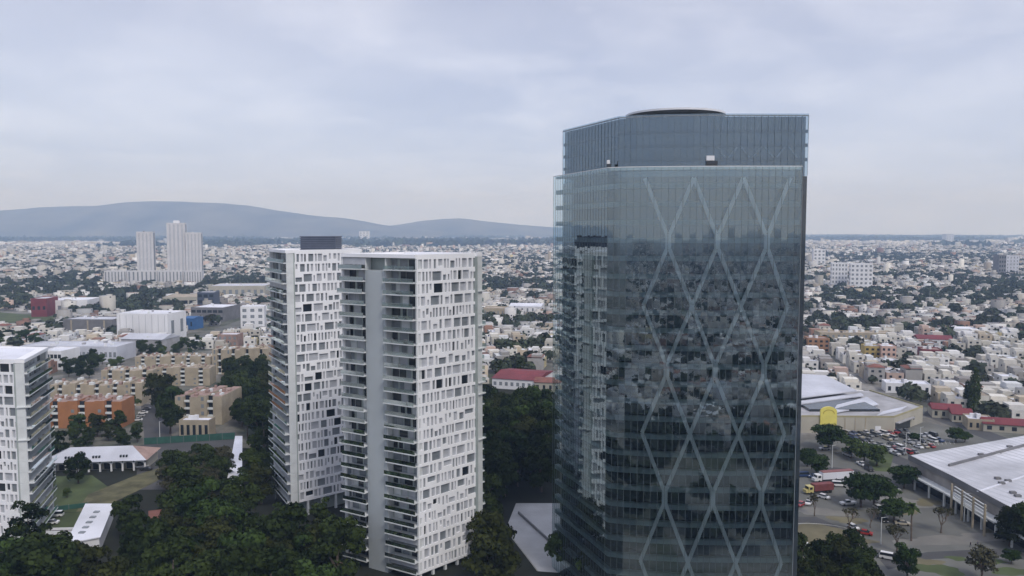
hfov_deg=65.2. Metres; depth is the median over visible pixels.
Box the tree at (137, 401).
[123,395,141,403]
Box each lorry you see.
[803,481,833,494]
[812,468,853,481]
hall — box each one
[21,341,135,361]
[48,347,79,369]
[208,283,269,295]
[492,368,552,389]
[913,334,952,343]
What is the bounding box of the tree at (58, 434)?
[51,430,69,455]
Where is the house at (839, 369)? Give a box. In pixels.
[828,366,848,374]
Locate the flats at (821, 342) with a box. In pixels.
[804,335,829,351]
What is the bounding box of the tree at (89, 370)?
[84,365,93,378]
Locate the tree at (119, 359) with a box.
[116,356,124,364]
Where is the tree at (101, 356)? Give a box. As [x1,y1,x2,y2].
[98,353,105,363]
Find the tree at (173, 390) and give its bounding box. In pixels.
[155,385,184,413]
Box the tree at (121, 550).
[116,545,138,561]
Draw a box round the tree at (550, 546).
[544,530,568,561]
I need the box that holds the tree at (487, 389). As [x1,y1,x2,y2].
[482,384,497,400]
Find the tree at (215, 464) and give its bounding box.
[201,459,224,490]
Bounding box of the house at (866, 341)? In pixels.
[859,337,870,343]
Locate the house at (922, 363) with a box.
[912,360,933,368]
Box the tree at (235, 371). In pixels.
[231,368,245,376]
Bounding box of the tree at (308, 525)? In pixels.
[287,511,309,529]
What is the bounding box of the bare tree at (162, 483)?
[156,481,170,489]
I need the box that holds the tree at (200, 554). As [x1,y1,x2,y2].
[190,547,215,573]
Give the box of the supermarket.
[800,374,922,432]
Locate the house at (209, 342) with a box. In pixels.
[201,337,215,348]
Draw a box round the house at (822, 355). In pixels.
[814,354,830,359]
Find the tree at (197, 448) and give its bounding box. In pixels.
[187,443,216,454]
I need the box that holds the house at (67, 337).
[58,334,73,339]
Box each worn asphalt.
[798,507,855,515]
[824,467,864,472]
[856,497,935,507]
[892,535,973,545]
[951,533,1005,541]
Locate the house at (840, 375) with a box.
[837,372,853,381]
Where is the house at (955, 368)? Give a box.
[949,365,963,372]
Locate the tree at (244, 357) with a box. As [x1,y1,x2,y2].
[240,354,249,365]
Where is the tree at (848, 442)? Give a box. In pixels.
[841,437,861,457]
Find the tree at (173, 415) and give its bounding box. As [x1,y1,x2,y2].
[155,394,186,433]
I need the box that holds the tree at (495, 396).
[486,391,504,399]
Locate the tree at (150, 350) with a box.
[144,347,152,353]
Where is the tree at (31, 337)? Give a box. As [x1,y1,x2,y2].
[27,332,42,342]
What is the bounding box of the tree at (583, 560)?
[574,551,600,571]
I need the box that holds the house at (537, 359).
[527,353,544,369]
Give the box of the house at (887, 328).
[881,325,894,331]
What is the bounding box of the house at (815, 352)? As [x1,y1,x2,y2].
[808,349,824,355]
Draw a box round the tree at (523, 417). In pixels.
[514,414,531,421]
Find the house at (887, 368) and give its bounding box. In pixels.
[882,365,895,370]
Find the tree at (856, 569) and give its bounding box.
[839,561,871,575]
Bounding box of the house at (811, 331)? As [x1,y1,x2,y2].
[809,328,820,335]
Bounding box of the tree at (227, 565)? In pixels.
[209,543,262,575]
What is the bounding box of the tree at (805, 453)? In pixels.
[800,447,817,466]
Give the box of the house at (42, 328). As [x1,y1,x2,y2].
[38,325,53,331]
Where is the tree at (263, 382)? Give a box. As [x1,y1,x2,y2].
[257,378,269,388]
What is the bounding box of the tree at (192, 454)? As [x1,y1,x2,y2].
[186,451,200,462]
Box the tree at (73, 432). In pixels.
[68,425,79,440]
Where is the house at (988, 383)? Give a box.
[976,382,994,385]
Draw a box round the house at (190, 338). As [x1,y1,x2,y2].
[187,337,200,349]
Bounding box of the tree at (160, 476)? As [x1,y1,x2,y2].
[155,464,175,482]
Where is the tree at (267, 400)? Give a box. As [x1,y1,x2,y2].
[257,397,271,414]
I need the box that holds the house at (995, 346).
[989,344,1004,348]
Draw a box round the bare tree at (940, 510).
[933,506,953,532]
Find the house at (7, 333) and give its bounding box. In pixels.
[3,332,16,335]
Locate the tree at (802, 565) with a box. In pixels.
[797,560,810,575]
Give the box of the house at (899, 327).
[888,322,903,331]
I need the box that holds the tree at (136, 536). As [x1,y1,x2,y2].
[119,512,173,570]
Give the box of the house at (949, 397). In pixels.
[940,392,966,407]
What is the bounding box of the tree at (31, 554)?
[5,532,81,575]
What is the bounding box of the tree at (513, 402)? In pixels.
[498,393,522,413]
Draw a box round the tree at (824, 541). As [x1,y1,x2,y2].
[816,539,838,564]
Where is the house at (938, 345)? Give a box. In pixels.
[928,343,943,348]
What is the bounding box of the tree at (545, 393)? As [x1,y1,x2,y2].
[536,389,554,401]
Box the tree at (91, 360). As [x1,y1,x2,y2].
[86,353,98,368]
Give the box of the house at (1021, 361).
[1016,359,1023,369]
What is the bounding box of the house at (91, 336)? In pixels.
[85,333,100,339]
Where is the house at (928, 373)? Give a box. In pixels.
[922,368,940,380]
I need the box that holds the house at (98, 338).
[92,337,105,339]
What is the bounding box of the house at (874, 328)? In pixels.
[868,327,881,329]
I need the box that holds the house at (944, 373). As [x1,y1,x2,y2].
[938,369,958,378]
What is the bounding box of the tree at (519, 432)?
[507,429,526,444]
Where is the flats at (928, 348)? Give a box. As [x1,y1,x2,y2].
[917,346,942,355]
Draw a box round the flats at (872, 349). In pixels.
[861,343,879,357]
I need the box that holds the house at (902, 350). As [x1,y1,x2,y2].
[896,345,906,356]
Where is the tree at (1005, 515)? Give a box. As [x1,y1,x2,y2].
[994,506,1022,546]
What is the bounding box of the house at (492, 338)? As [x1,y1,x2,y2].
[490,336,501,348]
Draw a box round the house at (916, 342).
[905,337,920,344]
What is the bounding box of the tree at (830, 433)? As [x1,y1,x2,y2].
[810,423,850,449]
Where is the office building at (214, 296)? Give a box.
[197,291,219,304]
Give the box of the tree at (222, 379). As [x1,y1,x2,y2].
[215,378,226,386]
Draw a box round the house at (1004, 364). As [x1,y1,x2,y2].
[998,358,1020,373]
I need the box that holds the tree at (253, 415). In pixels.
[242,400,270,431]
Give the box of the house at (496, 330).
[488,328,499,333]
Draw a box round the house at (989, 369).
[978,361,993,373]
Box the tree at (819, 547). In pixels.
[806,538,835,565]
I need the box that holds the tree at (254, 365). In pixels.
[248,358,261,376]
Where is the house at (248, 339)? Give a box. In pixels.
[244,336,256,345]
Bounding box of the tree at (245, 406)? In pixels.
[239,398,252,437]
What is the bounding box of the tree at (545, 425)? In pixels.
[535,418,560,442]
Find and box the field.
[0,312,54,322]
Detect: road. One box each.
[141,404,235,448]
[184,310,269,346]
[798,517,837,527]
[880,549,1023,568]
[892,455,908,465]
[923,410,1007,440]
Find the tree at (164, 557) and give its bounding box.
[141,532,197,575]
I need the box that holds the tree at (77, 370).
[72,364,83,377]
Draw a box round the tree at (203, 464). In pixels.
[198,461,206,473]
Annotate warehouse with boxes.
[63,315,116,333]
[116,309,186,337]
[483,306,508,314]
[509,303,544,312]
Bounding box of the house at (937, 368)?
[934,366,951,371]
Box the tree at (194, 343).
[189,339,198,351]
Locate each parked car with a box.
[47,518,59,524]
[52,510,63,516]
[135,464,148,468]
[139,466,152,470]
[799,471,809,477]
[799,500,804,506]
[805,499,812,505]
[817,493,830,499]
[819,446,830,449]
[831,480,843,486]
[839,499,856,505]
[842,451,853,456]
[846,522,859,528]
[847,433,857,437]
[856,461,864,466]
[857,528,872,535]
[863,464,873,471]
[869,431,879,436]
[872,504,880,510]
[876,512,888,522]
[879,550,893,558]
[880,429,889,434]
[881,434,892,440]
[888,450,900,455]
[889,434,897,439]
[894,519,910,525]
[895,443,904,448]
[895,448,906,454]
[898,433,909,438]
[903,439,915,443]
[903,448,913,453]
[913,444,923,448]
[927,437,937,442]
[928,431,938,436]
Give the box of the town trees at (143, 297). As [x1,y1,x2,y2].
[0,258,1023,417]
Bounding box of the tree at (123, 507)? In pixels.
[110,493,144,532]
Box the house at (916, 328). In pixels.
[914,326,918,333]
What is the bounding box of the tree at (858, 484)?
[840,471,879,507]
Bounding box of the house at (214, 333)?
[210,331,221,335]
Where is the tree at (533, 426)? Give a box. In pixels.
[527,422,558,444]
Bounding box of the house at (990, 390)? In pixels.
[981,387,997,393]
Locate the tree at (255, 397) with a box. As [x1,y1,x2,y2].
[239,393,262,419]
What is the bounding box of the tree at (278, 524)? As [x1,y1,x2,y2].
[262,501,308,541]
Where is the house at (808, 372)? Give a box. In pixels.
[802,370,815,374]
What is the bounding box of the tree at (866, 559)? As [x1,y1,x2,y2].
[846,548,880,571]
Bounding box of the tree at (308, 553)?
[292,548,317,575]
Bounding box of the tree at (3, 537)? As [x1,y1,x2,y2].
[0,534,13,554]
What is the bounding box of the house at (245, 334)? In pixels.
[240,331,248,341]
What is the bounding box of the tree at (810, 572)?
[804,567,829,575]
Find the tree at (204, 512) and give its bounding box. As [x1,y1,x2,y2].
[193,502,214,525]
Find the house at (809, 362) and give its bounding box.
[802,356,818,369]
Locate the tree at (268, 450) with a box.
[264,447,273,469]
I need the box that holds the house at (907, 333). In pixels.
[900,330,914,338]
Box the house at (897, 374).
[885,369,903,379]
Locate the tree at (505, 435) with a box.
[483,429,516,450]
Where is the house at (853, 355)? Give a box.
[846,350,864,368]
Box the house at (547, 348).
[540,346,554,359]
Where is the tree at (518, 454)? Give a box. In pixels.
[510,448,528,486]
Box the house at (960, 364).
[954,360,968,368]
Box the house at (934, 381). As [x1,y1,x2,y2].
[930,377,951,387]
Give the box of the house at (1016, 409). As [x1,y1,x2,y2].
[1003,402,1023,418]
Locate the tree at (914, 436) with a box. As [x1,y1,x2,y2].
[909,432,921,439]
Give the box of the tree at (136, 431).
[131,422,142,442]
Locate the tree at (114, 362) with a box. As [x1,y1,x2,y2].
[109,360,117,365]
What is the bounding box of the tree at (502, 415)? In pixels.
[488,409,514,427]
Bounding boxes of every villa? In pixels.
[881,378,930,394]
[928,402,962,417]
[948,407,972,421]
[962,413,994,429]
[980,416,1023,433]
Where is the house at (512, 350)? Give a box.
[502,347,516,353]
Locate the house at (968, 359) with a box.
[964,357,978,361]
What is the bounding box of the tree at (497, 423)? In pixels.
[496,407,513,426]
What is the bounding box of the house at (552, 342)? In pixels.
[545,338,558,354]
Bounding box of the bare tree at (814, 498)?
[807,494,817,515]
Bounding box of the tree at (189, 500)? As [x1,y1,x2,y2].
[173,475,221,526]
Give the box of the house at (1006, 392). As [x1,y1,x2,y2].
[997,389,1019,395]
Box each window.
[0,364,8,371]
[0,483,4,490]
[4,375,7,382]
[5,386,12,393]
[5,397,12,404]
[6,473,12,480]
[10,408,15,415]
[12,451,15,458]
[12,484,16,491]
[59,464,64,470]
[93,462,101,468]
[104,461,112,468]
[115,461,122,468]
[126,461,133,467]
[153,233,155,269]
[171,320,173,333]
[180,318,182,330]
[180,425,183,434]
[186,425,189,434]
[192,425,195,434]
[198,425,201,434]
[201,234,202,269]
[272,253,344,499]
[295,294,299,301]
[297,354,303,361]
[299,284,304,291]
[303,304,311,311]
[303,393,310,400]
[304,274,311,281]
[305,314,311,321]
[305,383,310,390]
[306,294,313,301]
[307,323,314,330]
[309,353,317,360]
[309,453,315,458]
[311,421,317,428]
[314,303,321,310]
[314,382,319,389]
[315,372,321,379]
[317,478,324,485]
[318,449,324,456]
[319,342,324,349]
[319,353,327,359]
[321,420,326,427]
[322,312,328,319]
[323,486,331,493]
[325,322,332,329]
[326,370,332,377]
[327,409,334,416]
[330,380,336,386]
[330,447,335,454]
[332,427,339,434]
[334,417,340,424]
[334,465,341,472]
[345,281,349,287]
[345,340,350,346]
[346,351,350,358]
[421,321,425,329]
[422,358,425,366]
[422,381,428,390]
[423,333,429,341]
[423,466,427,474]
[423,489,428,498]
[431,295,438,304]
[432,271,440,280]
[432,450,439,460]
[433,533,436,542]
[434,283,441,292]
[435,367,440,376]
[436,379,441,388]
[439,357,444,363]
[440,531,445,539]
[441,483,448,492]
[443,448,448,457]
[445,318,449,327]
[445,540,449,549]
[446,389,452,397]
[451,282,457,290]
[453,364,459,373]
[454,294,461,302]
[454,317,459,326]
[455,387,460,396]
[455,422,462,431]
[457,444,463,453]
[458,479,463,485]
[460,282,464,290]
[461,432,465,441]
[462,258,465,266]
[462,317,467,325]
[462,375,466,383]
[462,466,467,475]
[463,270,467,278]
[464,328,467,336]
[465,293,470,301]
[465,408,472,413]
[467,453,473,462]
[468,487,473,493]
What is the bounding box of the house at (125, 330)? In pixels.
[118,328,133,334]
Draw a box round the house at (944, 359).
[930,354,949,364]
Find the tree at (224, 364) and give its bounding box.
[221,358,229,372]
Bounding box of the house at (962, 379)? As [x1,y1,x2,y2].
[951,376,970,383]
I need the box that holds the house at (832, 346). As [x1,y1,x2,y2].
[829,342,844,354]
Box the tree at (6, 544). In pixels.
[0,535,26,569]
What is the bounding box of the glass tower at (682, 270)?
[552,107,808,575]
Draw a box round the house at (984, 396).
[963,389,988,412]
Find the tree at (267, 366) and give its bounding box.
[261,361,271,370]
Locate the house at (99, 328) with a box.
[92,327,105,332]
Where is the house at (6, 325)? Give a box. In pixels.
[0,323,11,329]
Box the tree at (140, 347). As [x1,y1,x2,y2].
[136,340,145,353]
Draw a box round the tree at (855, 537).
[842,526,877,558]
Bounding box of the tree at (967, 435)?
[960,431,972,441]
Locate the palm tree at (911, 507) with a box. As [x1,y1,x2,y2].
[903,502,919,540]
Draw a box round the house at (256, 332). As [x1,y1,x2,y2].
[249,328,261,336]
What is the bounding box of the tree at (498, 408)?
[492,406,511,421]
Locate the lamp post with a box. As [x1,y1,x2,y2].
[880,517,884,543]
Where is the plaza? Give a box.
[508,503,559,572]
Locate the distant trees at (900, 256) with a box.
[0,243,1023,276]
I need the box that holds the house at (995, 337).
[992,334,999,341]
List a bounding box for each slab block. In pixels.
[104,270,129,281]
[127,270,159,281]
[158,270,184,282]
[183,270,203,281]
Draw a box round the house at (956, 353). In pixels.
[945,350,963,357]
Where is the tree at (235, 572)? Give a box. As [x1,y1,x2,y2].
[227,562,262,575]
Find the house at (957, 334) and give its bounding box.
[954,331,960,339]
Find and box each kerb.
[511,537,537,570]
[798,523,861,535]
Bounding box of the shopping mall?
[908,436,1023,547]
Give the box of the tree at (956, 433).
[945,427,965,442]
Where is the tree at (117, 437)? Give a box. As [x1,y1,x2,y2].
[112,429,125,443]
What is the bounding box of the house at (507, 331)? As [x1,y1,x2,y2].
[502,330,513,333]
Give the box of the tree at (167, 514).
[158,507,193,530]
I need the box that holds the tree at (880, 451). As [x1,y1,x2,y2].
[864,444,887,465]
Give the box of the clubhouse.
[52,445,159,471]
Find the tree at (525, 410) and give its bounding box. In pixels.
[512,404,542,420]
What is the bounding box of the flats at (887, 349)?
[877,343,896,358]
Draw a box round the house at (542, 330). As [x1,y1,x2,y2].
[536,329,548,333]
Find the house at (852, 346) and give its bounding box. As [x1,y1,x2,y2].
[844,343,859,349]
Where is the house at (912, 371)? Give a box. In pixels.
[900,364,922,380]
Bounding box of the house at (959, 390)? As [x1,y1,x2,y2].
[954,387,963,395]
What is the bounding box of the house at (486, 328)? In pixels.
[483,325,494,332]
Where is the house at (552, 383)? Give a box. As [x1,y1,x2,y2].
[534,377,561,391]
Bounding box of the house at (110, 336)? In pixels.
[100,334,115,339]
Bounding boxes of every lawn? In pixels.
[50,512,80,527]
[53,475,107,511]
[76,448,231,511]
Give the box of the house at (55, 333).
[46,330,61,338]
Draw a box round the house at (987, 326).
[982,324,997,330]
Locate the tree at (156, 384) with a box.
[142,373,176,405]
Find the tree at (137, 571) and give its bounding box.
[122,566,156,575]
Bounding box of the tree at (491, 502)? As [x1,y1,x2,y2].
[483,471,503,519]
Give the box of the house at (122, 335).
[119,333,128,340]
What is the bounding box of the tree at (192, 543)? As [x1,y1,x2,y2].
[179,535,201,559]
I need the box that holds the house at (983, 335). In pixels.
[974,330,992,340]
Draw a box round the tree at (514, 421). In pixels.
[507,419,520,430]
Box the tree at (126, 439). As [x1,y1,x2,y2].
[119,433,132,444]
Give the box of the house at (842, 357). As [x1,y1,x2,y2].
[839,351,845,362]
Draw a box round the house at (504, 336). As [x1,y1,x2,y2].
[499,335,511,339]
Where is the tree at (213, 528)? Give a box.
[184,514,238,559]
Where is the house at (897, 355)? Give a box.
[896,351,899,358]
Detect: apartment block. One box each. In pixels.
[50,376,150,405]
[50,393,134,428]
[101,364,156,380]
[135,352,211,367]
[155,362,215,385]
[175,385,241,424]
[212,343,270,374]
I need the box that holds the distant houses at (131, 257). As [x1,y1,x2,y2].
[0,242,1023,276]
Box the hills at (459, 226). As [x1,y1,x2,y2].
[392,218,562,237]
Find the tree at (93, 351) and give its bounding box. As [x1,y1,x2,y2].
[85,348,96,361]
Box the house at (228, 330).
[223,328,235,331]
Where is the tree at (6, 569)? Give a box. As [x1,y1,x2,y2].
[0,560,22,575]
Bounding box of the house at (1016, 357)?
[1002,356,1020,359]
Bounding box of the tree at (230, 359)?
[226,356,237,370]
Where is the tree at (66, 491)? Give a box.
[62,487,71,497]
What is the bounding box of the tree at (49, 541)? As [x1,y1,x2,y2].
[30,530,84,575]
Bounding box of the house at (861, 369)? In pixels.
[859,360,878,378]
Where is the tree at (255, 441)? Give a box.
[246,429,266,458]
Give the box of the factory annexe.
[31,296,57,316]
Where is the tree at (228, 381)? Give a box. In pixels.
[220,379,232,386]
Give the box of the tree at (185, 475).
[154,462,202,516]
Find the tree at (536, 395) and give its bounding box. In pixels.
[526,385,552,400]
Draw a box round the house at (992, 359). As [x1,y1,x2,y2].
[985,353,1003,367]
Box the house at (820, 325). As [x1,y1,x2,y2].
[817,322,830,329]
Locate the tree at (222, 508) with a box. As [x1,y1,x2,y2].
[194,500,247,546]
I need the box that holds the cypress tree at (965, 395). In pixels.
[962,379,969,407]
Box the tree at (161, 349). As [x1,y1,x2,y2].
[156,346,166,353]
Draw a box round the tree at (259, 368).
[247,365,264,374]
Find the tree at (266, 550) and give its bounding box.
[263,546,293,575]
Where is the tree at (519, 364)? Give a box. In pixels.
[515,357,526,368]
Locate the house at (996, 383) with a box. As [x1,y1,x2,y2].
[989,381,1000,386]
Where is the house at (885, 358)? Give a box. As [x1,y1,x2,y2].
[879,356,896,363]
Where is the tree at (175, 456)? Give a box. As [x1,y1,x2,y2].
[155,449,190,468]
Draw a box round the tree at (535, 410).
[529,404,549,421]
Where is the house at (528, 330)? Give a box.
[521,325,533,335]
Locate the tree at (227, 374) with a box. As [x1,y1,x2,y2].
[221,370,232,384]
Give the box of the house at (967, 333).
[960,330,977,338]
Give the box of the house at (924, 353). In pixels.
[919,351,935,356]
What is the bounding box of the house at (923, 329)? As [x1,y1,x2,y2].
[918,324,934,334]
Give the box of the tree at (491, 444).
[484,437,512,456]
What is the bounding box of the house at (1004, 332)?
[999,329,1014,336]
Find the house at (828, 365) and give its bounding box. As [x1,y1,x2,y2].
[824,362,839,368]
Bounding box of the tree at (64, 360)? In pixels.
[59,356,71,373]
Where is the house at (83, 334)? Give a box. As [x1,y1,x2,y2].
[77,332,90,336]
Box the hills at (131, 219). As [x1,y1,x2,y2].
[0,201,445,238]
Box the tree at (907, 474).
[887,464,921,487]
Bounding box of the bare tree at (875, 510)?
[866,508,879,527]
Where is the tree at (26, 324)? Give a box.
[24,322,30,328]
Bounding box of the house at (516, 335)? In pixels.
[511,332,524,341]
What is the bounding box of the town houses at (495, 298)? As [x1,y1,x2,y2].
[0,256,1023,394]
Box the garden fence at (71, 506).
[55,503,87,509]
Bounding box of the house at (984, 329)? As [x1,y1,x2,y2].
[979,327,994,331]
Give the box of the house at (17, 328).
[11,326,27,330]
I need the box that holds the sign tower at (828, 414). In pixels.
[820,406,836,424]
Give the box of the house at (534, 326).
[529,324,540,329]
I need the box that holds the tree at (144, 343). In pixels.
[141,339,147,352]
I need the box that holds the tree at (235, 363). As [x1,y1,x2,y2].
[230,358,242,369]
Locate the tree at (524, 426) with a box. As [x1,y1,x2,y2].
[511,417,537,441]
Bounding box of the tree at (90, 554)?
[73,540,112,575]
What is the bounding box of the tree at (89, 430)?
[82,426,96,440]
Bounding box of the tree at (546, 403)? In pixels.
[526,399,554,408]
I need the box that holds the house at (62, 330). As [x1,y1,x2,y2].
[53,328,66,334]
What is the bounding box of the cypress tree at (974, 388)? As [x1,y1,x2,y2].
[966,366,982,412]
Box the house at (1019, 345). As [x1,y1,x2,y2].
[1012,343,1023,348]
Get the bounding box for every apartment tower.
[0,346,57,538]
[265,236,361,514]
[337,252,486,575]
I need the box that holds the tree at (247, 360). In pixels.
[240,358,251,368]
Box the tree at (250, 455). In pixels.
[237,447,273,476]
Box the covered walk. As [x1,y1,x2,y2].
[227,436,241,477]
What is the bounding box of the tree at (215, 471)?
[202,466,220,492]
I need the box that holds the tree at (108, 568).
[88,555,133,575]
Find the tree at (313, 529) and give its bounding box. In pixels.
[293,518,340,567]
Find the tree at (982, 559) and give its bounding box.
[965,544,998,575]
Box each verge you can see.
[798,524,846,543]
[826,516,868,523]
[860,539,878,543]
[869,445,894,471]
[916,564,964,575]
[917,498,941,505]
[917,558,945,564]
[944,556,966,560]
[976,559,1006,563]
[982,529,993,532]
[992,567,1023,575]
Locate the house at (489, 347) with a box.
[484,346,496,351]
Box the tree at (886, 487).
[860,474,902,503]
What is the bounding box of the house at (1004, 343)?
[993,341,1010,345]
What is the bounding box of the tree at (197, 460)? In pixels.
[189,448,218,466]
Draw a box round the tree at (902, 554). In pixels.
[891,542,921,575]
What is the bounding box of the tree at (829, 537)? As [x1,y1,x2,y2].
[825,531,845,558]
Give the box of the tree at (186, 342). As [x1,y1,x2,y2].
[184,338,190,346]
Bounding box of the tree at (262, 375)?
[256,372,268,381]
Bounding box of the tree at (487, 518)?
[465,509,503,550]
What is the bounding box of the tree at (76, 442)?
[71,438,84,446]
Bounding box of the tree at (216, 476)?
[198,472,218,491]
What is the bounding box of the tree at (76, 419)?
[66,413,87,437]
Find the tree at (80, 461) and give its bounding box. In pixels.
[63,451,91,482]
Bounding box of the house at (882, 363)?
[878,360,887,365]
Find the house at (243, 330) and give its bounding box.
[238,329,249,332]
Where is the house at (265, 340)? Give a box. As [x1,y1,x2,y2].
[259,335,270,344]
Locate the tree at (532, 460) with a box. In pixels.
[521,442,561,491]
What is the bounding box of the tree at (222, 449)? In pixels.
[215,445,232,458]
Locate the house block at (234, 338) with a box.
[218,332,242,345]
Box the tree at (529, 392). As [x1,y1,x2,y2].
[513,386,533,401]
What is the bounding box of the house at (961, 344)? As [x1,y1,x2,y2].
[948,339,965,351]
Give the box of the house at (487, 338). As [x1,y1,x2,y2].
[485,333,498,342]
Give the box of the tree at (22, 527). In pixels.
[2,500,52,536]
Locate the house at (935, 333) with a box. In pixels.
[927,331,942,334]
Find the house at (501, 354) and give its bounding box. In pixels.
[493,350,509,367]
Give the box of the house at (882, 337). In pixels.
[876,334,891,342]
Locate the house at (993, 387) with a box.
[982,385,1002,392]
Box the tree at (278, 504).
[272,502,286,507]
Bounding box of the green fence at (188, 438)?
[143,433,234,444]
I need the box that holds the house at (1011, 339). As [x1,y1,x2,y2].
[1000,336,1018,344]
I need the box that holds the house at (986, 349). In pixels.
[981,346,1000,354]
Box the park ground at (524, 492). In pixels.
[0,384,559,575]
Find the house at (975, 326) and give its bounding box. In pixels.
[969,324,984,328]
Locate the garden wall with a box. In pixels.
[518,511,559,551]
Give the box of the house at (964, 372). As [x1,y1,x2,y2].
[957,370,978,376]
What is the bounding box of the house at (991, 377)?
[987,372,1004,380]
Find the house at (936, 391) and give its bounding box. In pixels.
[931,385,957,402]
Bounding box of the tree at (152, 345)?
[148,343,156,352]
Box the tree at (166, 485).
[162,480,175,492]
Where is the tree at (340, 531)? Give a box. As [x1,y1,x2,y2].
[311,514,366,575]
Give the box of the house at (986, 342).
[981,340,994,346]
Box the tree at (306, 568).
[293,558,340,575]
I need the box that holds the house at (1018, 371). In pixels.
[1007,366,1023,377]
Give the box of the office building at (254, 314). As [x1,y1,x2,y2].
[240,304,266,329]
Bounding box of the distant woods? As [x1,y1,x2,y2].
[0,234,1023,246]
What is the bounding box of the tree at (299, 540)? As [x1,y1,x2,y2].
[291,530,322,565]
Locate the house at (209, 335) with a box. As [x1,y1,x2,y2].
[205,334,217,339]
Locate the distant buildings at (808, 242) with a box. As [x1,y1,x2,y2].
[0,236,1023,246]
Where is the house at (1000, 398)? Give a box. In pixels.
[988,393,1011,403]
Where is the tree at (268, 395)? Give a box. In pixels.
[263,385,271,408]
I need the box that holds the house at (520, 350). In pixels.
[513,345,526,354]
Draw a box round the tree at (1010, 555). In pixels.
[1000,548,1021,563]
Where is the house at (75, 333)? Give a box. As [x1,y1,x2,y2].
[63,330,78,336]
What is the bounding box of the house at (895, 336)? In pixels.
[886,332,901,339]
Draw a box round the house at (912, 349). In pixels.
[904,346,916,355]
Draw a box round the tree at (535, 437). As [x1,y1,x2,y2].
[524,429,560,469]
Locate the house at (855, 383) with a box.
[841,376,861,389]
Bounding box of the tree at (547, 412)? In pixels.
[540,407,560,442]
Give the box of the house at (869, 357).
[864,354,880,360]
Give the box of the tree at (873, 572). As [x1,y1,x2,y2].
[863,568,884,575]
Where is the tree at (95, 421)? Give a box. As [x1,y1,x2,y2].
[88,413,108,436]
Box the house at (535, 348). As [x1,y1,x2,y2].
[527,346,539,352]
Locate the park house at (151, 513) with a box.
[148,509,161,518]
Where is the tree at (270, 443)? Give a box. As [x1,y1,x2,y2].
[264,435,272,447]
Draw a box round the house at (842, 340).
[834,337,848,344]
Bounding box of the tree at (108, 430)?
[101,425,115,440]
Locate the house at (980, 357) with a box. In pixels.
[976,354,985,360]
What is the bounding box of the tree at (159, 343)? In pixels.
[155,340,161,350]
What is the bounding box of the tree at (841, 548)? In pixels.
[827,536,852,573]
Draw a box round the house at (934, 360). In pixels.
[919,356,939,366]
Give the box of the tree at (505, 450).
[490,445,518,496]
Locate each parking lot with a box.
[137,445,232,489]
[798,422,1023,575]
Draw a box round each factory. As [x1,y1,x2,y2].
[55,297,98,309]
[121,333,179,351]
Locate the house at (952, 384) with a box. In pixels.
[939,380,962,390]
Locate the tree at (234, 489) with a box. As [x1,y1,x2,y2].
[219,472,264,519]
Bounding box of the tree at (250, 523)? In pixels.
[236,514,271,534]
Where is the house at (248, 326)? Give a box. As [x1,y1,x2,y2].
[242,323,253,328]
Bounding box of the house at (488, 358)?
[482,354,493,368]
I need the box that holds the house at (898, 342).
[892,339,906,344]
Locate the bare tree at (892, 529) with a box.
[885,523,908,550]
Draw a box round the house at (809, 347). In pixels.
[805,345,818,350]
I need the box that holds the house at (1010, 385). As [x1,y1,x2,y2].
[1000,381,1022,391]
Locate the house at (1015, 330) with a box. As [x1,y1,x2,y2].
[1006,328,1019,337]
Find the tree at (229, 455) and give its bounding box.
[217,451,234,463]
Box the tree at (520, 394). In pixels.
[509,388,527,404]
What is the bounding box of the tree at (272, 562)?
[243,544,296,575]
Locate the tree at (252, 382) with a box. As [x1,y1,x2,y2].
[242,376,261,399]
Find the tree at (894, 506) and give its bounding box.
[878,497,907,521]
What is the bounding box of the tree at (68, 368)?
[63,363,74,376]
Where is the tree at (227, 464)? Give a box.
[209,455,235,479]
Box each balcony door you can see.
[24,355,39,368]
[25,367,39,378]
[25,378,40,389]
[270,282,285,290]
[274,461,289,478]
[276,253,284,261]
[276,263,285,271]
[276,273,285,280]
[277,293,286,300]
[277,303,286,310]
[277,313,286,320]
[277,323,286,329]
[278,333,286,339]
[343,257,364,267]
[350,270,364,279]
[350,282,364,291]
[350,293,364,302]
[350,305,365,314]
[350,317,365,326]
[350,329,365,337]
[351,340,364,349]
[351,352,365,361]
[351,364,365,372]
[351,376,365,384]
[351,387,366,395]
[351,399,366,407]
[352,411,366,418]
[352,422,366,430]
[352,434,365,441]
[352,446,366,453]
[352,457,367,464]
[352,469,365,475]
[352,480,367,487]
[353,492,367,498]
[353,502,367,510]
[353,515,367,521]
[360,550,368,555]
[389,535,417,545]
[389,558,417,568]
[392,259,414,269]
[392,271,414,281]
[392,283,414,293]
[392,295,414,305]
[392,308,415,318]
[392,320,415,330]
[392,332,415,342]
[393,344,415,354]
[393,356,415,366]
[393,368,415,378]
[393,381,415,390]
[393,393,415,402]
[393,405,415,414]
[393,416,415,426]
[393,429,416,438]
[394,441,416,450]
[394,453,416,462]
[394,464,416,474]
[394,477,416,486]
[394,488,416,498]
[394,501,415,509]
[394,512,416,521]
[394,524,416,532]
[395,547,417,556]
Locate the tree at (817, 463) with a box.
[803,454,829,472]
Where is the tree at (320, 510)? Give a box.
[308,497,330,521]
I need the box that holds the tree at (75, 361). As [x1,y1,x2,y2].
[71,355,87,368]
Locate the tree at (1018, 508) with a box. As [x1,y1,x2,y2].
[1008,501,1023,536]
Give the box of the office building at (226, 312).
[191,303,240,321]
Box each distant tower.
[136,231,155,269]
[166,220,186,269]
[185,232,203,269]
[359,231,369,238]
[812,249,825,264]
[830,262,847,284]
[849,263,872,287]
[942,234,953,240]
[993,255,1006,272]
[1006,255,1018,271]
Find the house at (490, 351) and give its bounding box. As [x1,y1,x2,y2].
[487,349,498,356]
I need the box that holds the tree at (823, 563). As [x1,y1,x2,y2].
[811,555,848,575]

